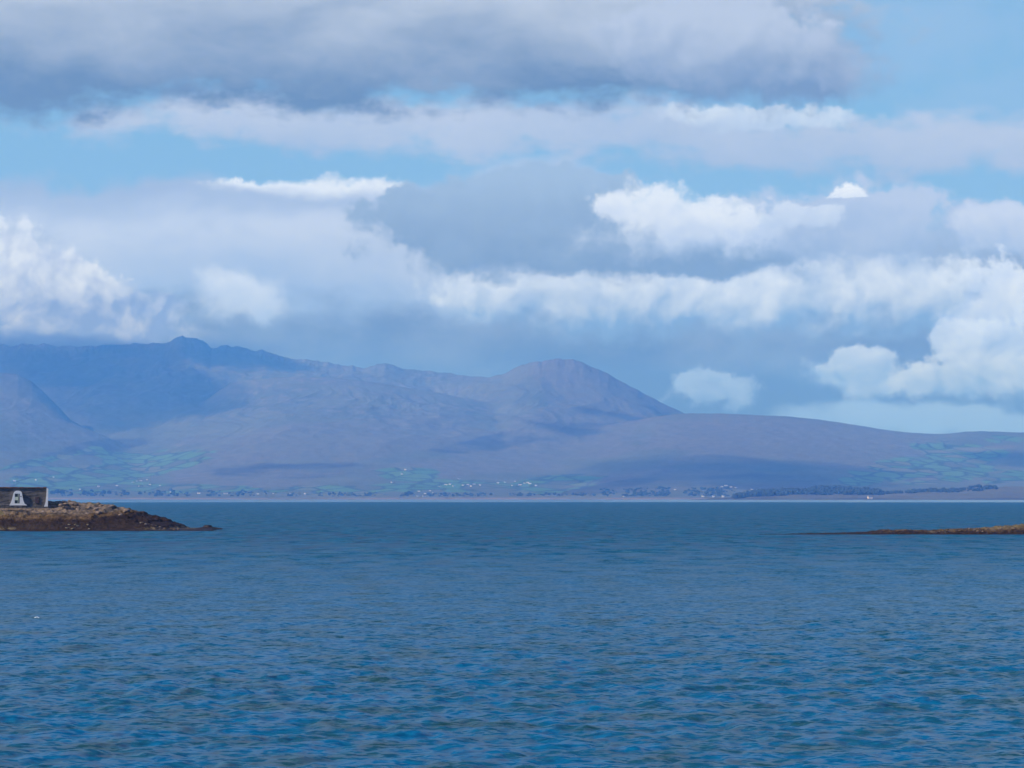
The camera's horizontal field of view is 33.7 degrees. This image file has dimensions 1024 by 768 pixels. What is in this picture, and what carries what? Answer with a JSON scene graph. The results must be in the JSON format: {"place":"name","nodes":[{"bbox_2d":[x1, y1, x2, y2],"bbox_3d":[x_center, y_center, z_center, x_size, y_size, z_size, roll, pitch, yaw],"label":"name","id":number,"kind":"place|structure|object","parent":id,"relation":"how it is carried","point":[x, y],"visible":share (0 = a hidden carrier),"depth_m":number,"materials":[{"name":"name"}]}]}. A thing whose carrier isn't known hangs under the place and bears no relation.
{"place":"outdoors","nodes":[
{"label":"outdoors","id":0,"kind":"place"},
{"bbox_2d":[0,499,1023,767],"bbox_3d":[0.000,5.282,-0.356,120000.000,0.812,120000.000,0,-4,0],"label":"sea","id":1,"kind":"structure","parent":0,"point":[516,633],"depth_m":61.01,"materials":[{"name":"liquid"}]},
{"bbox_2d":[0,500,221,530],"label":"rocky islet","id":2,"kind":"object","parent":1,"relation":"in","point":[53,516],"visible":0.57,"depth_m":260.05,"materials":[{"name":"brown stone"}]},
{"bbox_2d":[0,487,47,507],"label":"stone hut","id":3,"kind":"object","parent":2,"relation":"on","point":[23,497],"visible":0.81,"depth_m":267.82,"materials":[{"name":"grey stone"}]},
{"bbox_2d":[791,523,1023,533],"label":"reef","id":4,"kind":"object","parent":1,"relation":"in","point":[1008,529],"visible":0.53,"depth_m":233.64},
{"bbox_2d":[0,336,1023,499],"bbox_3d":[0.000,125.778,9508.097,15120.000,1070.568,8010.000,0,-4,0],"label":"mountain range","id":5,"kind":"structure","parent":0,"point":[191,416],"depth_m":8213.16,"materials":[{"name":"blue"}]},
{"bbox_2d":[61,488,265,495],"bbox_3d":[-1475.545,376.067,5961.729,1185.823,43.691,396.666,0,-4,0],"label":"shore wood","id":6,"kind":"object","parent":5,"relation":"on","point":[123,492],"visible":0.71,"depth_m":5914.71,"materials":[{"name":"green plant"}]},
{"bbox_2d":[264,491,595,496],"bbox_3d":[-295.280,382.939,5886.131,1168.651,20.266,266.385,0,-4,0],"label":"shore wood","id":7,"kind":"object","parent":5,"relation":"on","point":[445,493],"visible":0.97,"depth_m":5880.10,"materials":[{"name":"green plant"}]},
{"bbox_2d":[599,486,734,495],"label":"shore wood","id":8,"kind":"object","parent":5,"relation":"on","point":[720,491],"visible":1,"depth_m":5995.71,"materials":[{"name":"green plant"}]},
{"bbox_2d":[0,0,1023,433],"label":"sky","id":9,"kind":"structure","parent":0,"point":[811,209],"materials":[{"name":"blue"}]},
{"bbox_2d":[692,485,1023,499],"bbox_3d":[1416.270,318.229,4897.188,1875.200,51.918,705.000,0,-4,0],"label":"headland","id":10,"kind":"structure","parent":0,"point":[1009,493],"depth_m":4727.45,"materials":[{"name":"blue"}]},
{"bbox_2d":[882,484,997,493],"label":"headland wood","id":11,"kind":"object","parent":10,"relation":"on","point":[949,490],"visible":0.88,"depth_m":4802.70,"materials":[{"name":"green plant"}]}
]}

